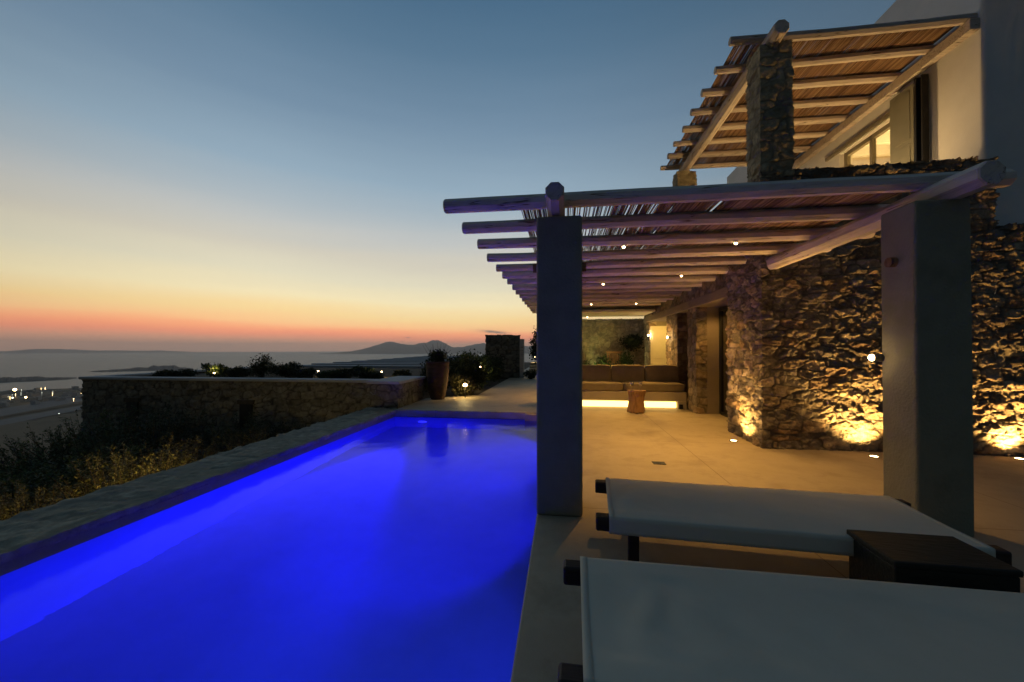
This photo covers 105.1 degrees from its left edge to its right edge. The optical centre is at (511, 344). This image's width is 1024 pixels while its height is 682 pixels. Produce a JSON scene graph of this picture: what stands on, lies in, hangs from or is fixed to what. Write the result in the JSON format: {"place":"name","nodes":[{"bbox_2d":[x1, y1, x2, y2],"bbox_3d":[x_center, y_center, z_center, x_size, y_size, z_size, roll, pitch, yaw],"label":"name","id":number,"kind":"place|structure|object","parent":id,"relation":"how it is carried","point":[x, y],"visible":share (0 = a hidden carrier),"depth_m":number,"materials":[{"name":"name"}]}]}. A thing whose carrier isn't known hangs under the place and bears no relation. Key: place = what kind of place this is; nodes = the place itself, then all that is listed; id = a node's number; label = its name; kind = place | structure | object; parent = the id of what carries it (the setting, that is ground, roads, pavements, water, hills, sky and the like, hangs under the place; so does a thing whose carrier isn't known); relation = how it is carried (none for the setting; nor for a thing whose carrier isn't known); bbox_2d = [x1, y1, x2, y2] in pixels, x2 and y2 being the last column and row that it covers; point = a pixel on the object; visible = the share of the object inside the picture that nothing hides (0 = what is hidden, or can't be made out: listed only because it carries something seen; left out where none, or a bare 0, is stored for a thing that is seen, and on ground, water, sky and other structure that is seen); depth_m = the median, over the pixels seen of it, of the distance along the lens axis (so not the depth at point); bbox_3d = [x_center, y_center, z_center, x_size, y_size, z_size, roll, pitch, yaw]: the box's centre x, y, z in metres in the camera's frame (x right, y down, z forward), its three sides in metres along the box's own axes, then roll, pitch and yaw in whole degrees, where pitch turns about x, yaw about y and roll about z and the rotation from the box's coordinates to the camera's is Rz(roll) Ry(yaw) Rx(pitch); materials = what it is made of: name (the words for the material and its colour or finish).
{"place":"outdoors","nodes":[
{"label":"outdoors","id":0,"kind":"place"},
{"bbox_2d":[0,376,76,382],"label":"headland","id":1,"kind":"structure","parent":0,"point":[18,379],"depth_m":1202.61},
{"bbox_2d":[0,401,81,417],"bbox_3d":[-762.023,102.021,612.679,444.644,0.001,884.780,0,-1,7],"label":"field","id":2,"kind":"structure","parent":0,"point":[74,403],"depth_m":627.36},
{"bbox_2d":[0,349,183,352],"bbox_3d":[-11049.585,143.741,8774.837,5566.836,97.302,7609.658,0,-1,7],"label":"distant mountains","id":3,"kind":"structure","parent":0,"point":[70,351],"depth_m":9194.68,"materials":[{"name":"grey stone"}]},
{"bbox_2d":[291,356,480,367],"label":"headland","id":4,"kind":"structure","parent":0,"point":[410,362],"depth_m":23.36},
{"bbox_2d":[319,340,532,353],"bbox_3d":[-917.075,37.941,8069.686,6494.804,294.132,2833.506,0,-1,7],"label":"mountains","id":5,"kind":"structure","parent":0,"point":[389,347],"depth_m":7809.27,"materials":[{"name":"grey stone"}]},
{"bbox_2d":[423,362,530,419],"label":"garden soil","id":6,"kind":"structure","parent":0,"point":[449,393],"depth_m":15.00,"materials":[{"name":"brown soil"}]},
{"bbox_2d":[418,357,452,392],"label":"shrub","id":7,"kind":"object","parent":6,"relation":"on","point":[423,373],"visible":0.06,"depth_m":13.55,"materials":[{"name":"green plant"}]},
{"bbox_2d":[447,353,460,384],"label":"shrub","id":8,"kind":"object","parent":6,"relation":"on","point":[451,360],"visible":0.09,"depth_m":16.73,"materials":[{"name":"green plant"}]},
{"bbox_2d":[449,373,477,395],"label":"shrub","id":9,"kind":"object","parent":6,"relation":"on","point":[458,382],"visible":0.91,"depth_m":12.49,"materials":[{"name":"green plant"}]},
{"bbox_2d":[449,355,491,389],"bbox_3d":[-1.460,1.091,13.832,1.311,1.456,1.390,0,-1,-36],"label":"shrub","id":10,"kind":"object","parent":6,"relation":"on","point":[475,370],"visible":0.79,"depth_m":13.58,"materials":[{"name":"green plant"}]},
{"bbox_2d":[455,351,496,388],"bbox_3d":[-1.386,1.004,15.534,1.671,1.679,1.677,1,-1,-44],"label":"shrub","id":11,"kind":"object","parent":6,"relation":"on","point":[481,358],"visible":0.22,"depth_m":15.57,"materials":[{"name":"green plant"}]},
{"bbox_2d":[468,349,500,382],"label":"shrub","id":12,"kind":"object","parent":6,"relation":"on","point":[495,373],"visible":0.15,"depth_m":17.42,"materials":[{"name":"green plant"}]},
{"bbox_2d":[481,351,506,379],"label":"shrub","id":13,"kind":"object","parent":6,"relation":"on","point":[496,362],"visible":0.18,"depth_m":19.22,"materials":[{"name":"green plant"}]},
{"bbox_2d":[485,334,523,378],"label":"gate wall","id":14,"kind":"structure","parent":6,"relation":"on","point":[509,349],"depth_m":20.28,"materials":[{"name":"stone"}]},
{"bbox_2d":[0,388,996,464],"bbox_3d":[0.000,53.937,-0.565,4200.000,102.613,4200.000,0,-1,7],"label":"ground","id":15,"kind":"structure","parent":0,"point":[19,430],"depth_m":485.57,"materials":[{"name":"brown soil"}]},
{"bbox_2d":[0,402,8,406],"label":"house","id":16,"kind":"structure","parent":15,"relation":"on","point":[4,404],"depth_m":650.58,"materials":[{"name":"grey"}]},
{"bbox_2d":[0,478,37,514],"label":"shrub","id":17,"kind":"object","parent":15,"relation":"on","point":[3,487],"visible":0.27,"depth_m":5.86,"materials":[{"name":"green plant"}]},
{"bbox_2d":[27,397,36,400],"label":"house","id":18,"kind":"structure","parent":15,"relation":"on","point":[32,398],"depth_m":726.01,"materials":[{"name":"grey"}]},
{"bbox_2d":[30,401,39,403],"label":"house","id":19,"kind":"structure","parent":15,"relation":"on","point":[34,402],"depth_m":672.42,"materials":[{"name":"grey"}]},
{"bbox_2d":[0,457,80,512],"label":"shrub","id":20,"kind":"object","parent":15,"relation":"on","point":[12,474],"visible":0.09,"depth_m":7.24,"materials":[{"name":"green plant"}]},
{"bbox_2d":[0,405,81,424],"bbox_3d":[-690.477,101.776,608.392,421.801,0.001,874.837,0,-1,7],"label":"runway","id":21,"kind":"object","parent":15,"relation":"on","point":[31,416],"visible":0.33,"depth_m":560.46,"materials":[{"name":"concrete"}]},
{"bbox_2d":[0,395,82,415],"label":"road","id":22,"kind":"structure","parent":15,"relation":"on","point":[21,408],"depth_m":647.70,"materials":[{"name":"grey asphalt"}]},
{"bbox_2d":[40,391,49,394],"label":"house","id":23,"kind":"structure","parent":15,"relation":"on","point":[45,392],"depth_m":830.68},
{"bbox_2d":[0,480,108,520],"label":"shrub","id":24,"kind":"object","parent":15,"relation":"on","point":[23,506],"visible":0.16,"depth_m":5.22,"materials":[{"name":"green plant"}]},
{"bbox_2d":[0,421,117,492],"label":"shrub","id":25,"kind":"object","parent":15,"relation":"on","point":[14,451],"visible":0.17,"depth_m":9.74,"materials":[{"name":"green plant"}]},
{"bbox_2d":[5,399,196,474],"bbox_3d":[-9.643,2.459,9.685,3.258,2.189,3.632,0,-1,7],"label":"shrub","id":26,"kind":"object","parent":15,"relation":"on","point":[107,431],"visible":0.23,"depth_m":9.13,"materials":[{"name":"green plant"}]},
{"bbox_2d":[1,440,204,511],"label":"shrub","id":27,"kind":"object","parent":15,"relation":"on","point":[50,481],"visible":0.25,"depth_m":6.92,"materials":[{"name":"green plant"}]},
{"bbox_2d":[41,437,198,501],"bbox_3d":[-5.833,2.126,6.067,1.692,1.251,1.847,0,-1,7],"label":"shrub","id":28,"kind":"object","parent":15,"relation":"on","point":[117,474],"visible":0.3,"depth_m":5.93,"materials":[{"name":"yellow plant"}]},
{"bbox_2d":[48,401,228,472],"bbox_3d":[-8.196,2.302,8.978,2.955,1.992,3.407,0,-1,7],"label":"shrub","id":29,"kind":"object","parent":15,"relation":"on","point":[154,437],"visible":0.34,"depth_m":8.96,"materials":[{"name":"green plant"}]},
{"bbox_2d":[97,431,221,482],"bbox_3d":[-6.275,2.227,7.251,1.950,1.273,1.798,0,-1,34],"label":"shrub","id":30,"kind":"object","parent":15,"relation":"on","point":[194,449],"visible":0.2,"depth_m":7.33,"materials":[{"name":"green plant"}]},
{"bbox_2d":[202,427,278,456],"bbox_3d":[-5.680,2.366,8.356,1.563,1.176,1.840,0,-1,7],"label":"shrub","id":31,"kind":"object","parent":15,"relation":"on","point":[244,443],"visible":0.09,"depth_m":8.37,"materials":[{"name":"green plant"}]},
{"bbox_2d":[194,408,289,459],"bbox_3d":[-6.338,2.328,9.401,2.370,1.670,2.567,0,-1,-39],"label":"shrub","id":32,"kind":"object","parent":15,"relation":"on","point":[254,424],"visible":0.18,"depth_m":9.23,"materials":[{"name":"green plant"}]},
{"bbox_2d":[78,365,424,453],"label":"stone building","id":33,"kind":"structure","parent":15,"relation":"on","point":[313,400],"depth_m":10.93,"materials":[{"name":"stone"}]},
{"bbox_2d":[124,398,141,431],"bbox_3d":[-10.874,2.073,11.250,0.480,1.090,0.100,0,-1,7],"label":"slot window","id":34,"kind":"structure","parent":33,"relation":"in","point":[129,401],"depth_m":11.22,"materials":[{"name":"glass"}]},
{"bbox_2d":[152,369,171,376],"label":"shrub","id":35,"kind":"object","parent":33,"relation":"on","point":[157,373],"visible":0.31,"depth_m":12.61,"materials":[{"name":"green plant"}]},
{"bbox_2d":[161,368,199,376],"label":"shrub","id":36,"kind":"object","parent":33,"relation":"on","point":[188,372],"visible":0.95,"depth_m":12.30,"materials":[{"name":"green plant"}]},
{"bbox_2d":[200,362,229,376],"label":"shrub","id":37,"kind":"object","parent":33,"relation":"on","point":[218,369],"visible":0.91,"depth_m":12.36,"materials":[{"name":"green plant"}]},
{"bbox_2d":[222,365,253,377],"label":"shrub","id":38,"kind":"object","parent":33,"relation":"on","point":[238,371],"visible":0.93,"depth_m":12.10,"materials":[{"name":"green plant"}]},
{"bbox_2d":[237,400,254,439],"bbox_3d":[-7.304,2.068,10.784,0.480,1.090,0.100,0,-1,7],"label":"slot window","id":39,"kind":"structure","parent":33,"relation":"in","point":[245,406],"depth_m":10.76,"materials":[{"name":"glass"}]},
{"bbox_2d":[246,353,280,377],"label":"shrub","id":40,"kind":"object","parent":33,"relation":"on","point":[262,368],"visible":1,"depth_m":12.01,"materials":[{"name":"green plant"}]},
{"bbox_2d":[274,361,300,374],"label":"shrub","id":41,"kind":"object","parent":33,"relation":"on","point":[289,364],"visible":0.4,"depth_m":14.08,"materials":[{"name":"green plant"}]},
{"bbox_2d":[276,364,303,377],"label":"shrub","id":42,"kind":"object","parent":33,"relation":"on","point":[283,372],"visible":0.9,"depth_m":12.12,"materials":[{"name":"green plant"}]},
{"bbox_2d":[287,367,319,377],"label":"shrub","id":43,"kind":"object","parent":33,"relation":"on","point":[310,372],"visible":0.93,"depth_m":11.81,"materials":[{"name":"green plant"}]},
{"bbox_2d":[314,370,337,377],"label":"shrub","id":44,"kind":"object","parent":33,"relation":"on","point":[322,374],"visible":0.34,"depth_m":11.83,"materials":[{"name":"green plant"}]},
{"bbox_2d":[325,369,356,378],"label":"shrub","id":45,"kind":"object","parent":33,"relation":"on","point":[344,374],"visible":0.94,"depth_m":11.53,"materials":[{"name":"green plant"}]},
{"bbox_2d":[351,364,375,376],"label":"shrub","id":46,"kind":"object","parent":33,"relation":"on","point":[361,368],"visible":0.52,"depth_m":12.46,"materials":[{"name":"green plant"}]},
{"bbox_2d":[354,370,384,378],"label":"shrub","id":47,"kind":"object","parent":33,"relation":"on","point":[363,374],"visible":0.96,"depth_m":11.70,"materials":[{"name":"green plant"}]},
{"bbox_2d":[392,369,412,376],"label":"shrub","id":48,"kind":"object","parent":33,"relation":"on","point":[403,372],"visible":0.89,"depth_m":12.86,"materials":[{"name":"green plant"}]},
{"bbox_2d":[280,419,310,432],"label":"shrub","id":49,"kind":"object","parent":15,"relation":"on","point":[287,431],"visible":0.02,"depth_m":9.25,"materials":[{"name":"green plant"}]},
{"bbox_2d":[367,376,425,426],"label":"garden wall","id":50,"kind":"structure","parent":15,"relation":"on","point":[397,392],"depth_m":10.04,"materials":[{"name":"stone"}]},
{"bbox_2d":[0,0,996,351],"label":"sky","id":51,"kind":"structure","parent":0,"point":[176,175],"materials":[{"name":"blue"}]},
{"bbox_2d":[0,351,998,390],"bbox_3d":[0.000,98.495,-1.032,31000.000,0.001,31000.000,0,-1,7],"label":"sea","id":52,"kind":"structure","parent":0,"point":[51,365],"depth_m":3016.24,"materials":[{"name":"grey liquid"}]},
{"bbox_2d":[90,365,192,371],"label":"islet","id":53,"kind":"object","parent":52,"relation":"in","point":[159,368],"visible":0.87,"depth_m":1762.63,"materials":[{"name":"grey stone"}]},
{"bbox_2d":[582,318,644,366],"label":"end wall","id":54,"kind":"structure","parent":0,"point":[600,337],"depth_m":16.61,"materials":[{"name":"grey stone"}]},
{"bbox_2d":[617,334,643,351],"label":"shrub","id":55,"kind":"object","parent":54,"relation":"attached to","point":[633,340],"visible":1,"depth_m":15.97,"materials":[{"name":"green plant"}]},
{"bbox_2d":[395,368,1023,681],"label":"deck","id":56,"kind":"structure","parent":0,"point":[687,445],"depth_m":4.40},
{"bbox_2d":[0,407,536,575],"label":"swimming pool","id":57,"kind":"structure","parent":56,"relation":"in","point":[31,536],"depth_m":4.13,"materials":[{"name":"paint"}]},
{"bbox_2d":[0,417,536,681],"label":"pool water","id":58,"kind":"structure","parent":57,"relation":"in","point":[395,549],"depth_m":2.87,"materials":[{"name":"blue liquid"}]},
{"bbox_2d":[426,361,448,399],"bbox_3d":[-2.221,1.063,11.725,0.690,1.120,0.690,0,-1,7],"label":"clay jar","id":59,"kind":"object","parent":56,"relation":"on","point":[437,373],"visible":1,"depth_m":11.48,"materials":[{"name":"ceramic"}]},
{"bbox_2d":[423,344,450,361],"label":"jar plant","id":60,"kind":"object","parent":59,"relation":"in","point":[439,355],"visible":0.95,"depth_m":11.65,"materials":[{"name":"green plant"}]},
{"bbox_2d":[522,369,536,378],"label":"path plant","id":61,"kind":"object","parent":56,"relation":"on","point":[529,375],"visible":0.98,"depth_m":19.43,"materials":[{"name":"green plant"}]},
{"bbox_2d":[529,328,536,363],"bbox_3d":[1.933,-0.059,23.515,2.039,3.621,1.701,0,-1,7],"label":"tree","id":62,"kind":"object","parent":56,"relation":"on","point":[533,349],"visible":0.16,"depth_m":23.41,"materials":[{"name":"green plant"}]},
{"bbox_2d":[582,359,590,364],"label":"shrub","id":63,"kind":"object","parent":56,"relation":"on","point":[584,363],"visible":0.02,"depth_m":16.11,"materials":[{"name":"green plant"}]},
{"bbox_2d":[594,354,613,366],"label":"shrub","id":64,"kind":"object","parent":56,"relation":"on","point":[604,360],"visible":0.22,"depth_m":15.97,"materials":[{"name":"green plant"}]},
{"bbox_2d":[606,351,622,364],"bbox_3d":[4.111,0.964,15.656,0.640,1.400,0.530,0,-1,7],"label":"garden chair","id":65,"kind":"object","parent":56,"relation":"on","point":[613,356],"visible":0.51,"depth_m":15.88,"materials":[{"name":"brown wood"}]},
{"bbox_2d":[615,349,633,364],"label":"shrub","id":66,"kind":"object","parent":56,"relation":"on","point":[626,361],"visible":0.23,"depth_m":15.68,"materials":[{"name":"green plant"}]},
{"bbox_2d":[582,365,686,408],"bbox_3d":[2.634,1.076,10.406,3.530,1.066,1.020,0,-1,7],"label":"sofa","id":67,"kind":"object","parent":56,"relation":"on","point":[609,386],"visible":0.77,"depth_m":10.04,"materials":[{"name":"fabric"}]},
{"bbox_2d":[627,389,645,413],"bbox_3d":[2.924,1.337,9.235,0.430,0.520,0.430,0,-1,7],"label":"stump table","id":68,"kind":"object","parent":56,"relation":"on","point":[636,405],"visible":0.99,"depth_m":9.08,"materials":[{"name":"brown wood"}]},
{"bbox_2d":[652,461,665,464],"bbox_3d":[1.923,1.551,5.139,0.160,0.006,0.120,0,-1,7],"label":"floor drain","id":69,"kind":"object","parent":56,"relation":"on","point":[658,463],"visible":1,"depth_m":5.11,"materials":[{"name":"metal"}]},
{"bbox_2d":[443,160,1016,537],"bbox_3d":[2.479,0.067,9.025,4.970,3.054,12.060,0,-1,7],"label":"pergola","id":70,"kind":"object","parent":56,"relation":"on","point":[924,228],"visible":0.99,"depth_m":3.52,"materials":[{"name":"white wood"}]},
{"bbox_2d":[868,354,884,361],"bbox_3d":[3.246,0.117,3.509,0.101,0.070,0.070,0,-1,7],"label":"wall lamp","id":71,"kind":"object","parent":70,"relation":"attached to","point":[877,357],"visible":1,"depth_m":3.49,"materials":[{"name":"metal"}]},
{"bbox_2d":[558,556,1023,681],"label":"sun lounger","id":72,"kind":"object","parent":56,"relation":"on","point":[650,622],"visible":1,"depth_m":1.55,"materials":[{"name":"fabric"}]},
{"bbox_2d":[595,478,1011,565],"bbox_3d":[1.717,1.325,2.738,2.220,0.407,0.798,0,-1,12],"label":"sun lounger","id":73,"kind":"object","parent":56,"relation":"on","point":[803,521],"visible":0.89,"depth_m":2.58,"materials":[{"name":"fabric"}]},
{"bbox_2d":[644,0,1023,456],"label":"villa","id":74,"kind":"object","parent":56,"relation":"on","point":[759,352],"visible":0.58,"depth_m":5.82,"materials":[{"name":"stone"}]},
{"bbox_2d":[650,326,666,364],"bbox_3d":[5.161,0.495,13.817,0.540,2.300,0.055,0,-1,7],"label":"panel door","id":75,"kind":"structure","parent":74,"relation":"in","point":[658,338],"depth_m":13.80,"materials":[{"name":"beige paint"}]},
{"bbox_2d":[719,306,727,417],"bbox_3d":[4.657,0.364,8.057,0.070,2.440,1.890,0,-1,7],"label":"glazed door","id":76,"kind":"structure","parent":74,"relation":"in","point":[721,357],"depth_m":8.91,"materials":[{"name":"metal"}]},
{"bbox_2d":[660,13,979,232],"bbox_3d":[5.456,-3.662,8.151,3.489,2.495,5.100,0,-1,7],"label":"pergola","id":77,"kind":"object","parent":74,"relation":"on","point":[768,99],"visible":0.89,"depth_m":6.68,"materials":[{"name":"brown wood"}]},
{"bbox_2d":[844,122,889,166],"bbox_3d":[7.235,-3.458,7.877,0.080,1.480,1.480,0,-1,7],"label":"window","id":78,"kind":"structure","parent":74,"relation":"in","point":[871,140],"depth_m":7.88,"materials":[{"name":"paint"}]},
{"bbox_2d":[847,529,1023,592],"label":"block table","id":79,"kind":"object","parent":56,"relation":"on","point":[933,560],"visible":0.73,"depth_m":2.01,"materials":[{"name":"brown wood"}]}
]}

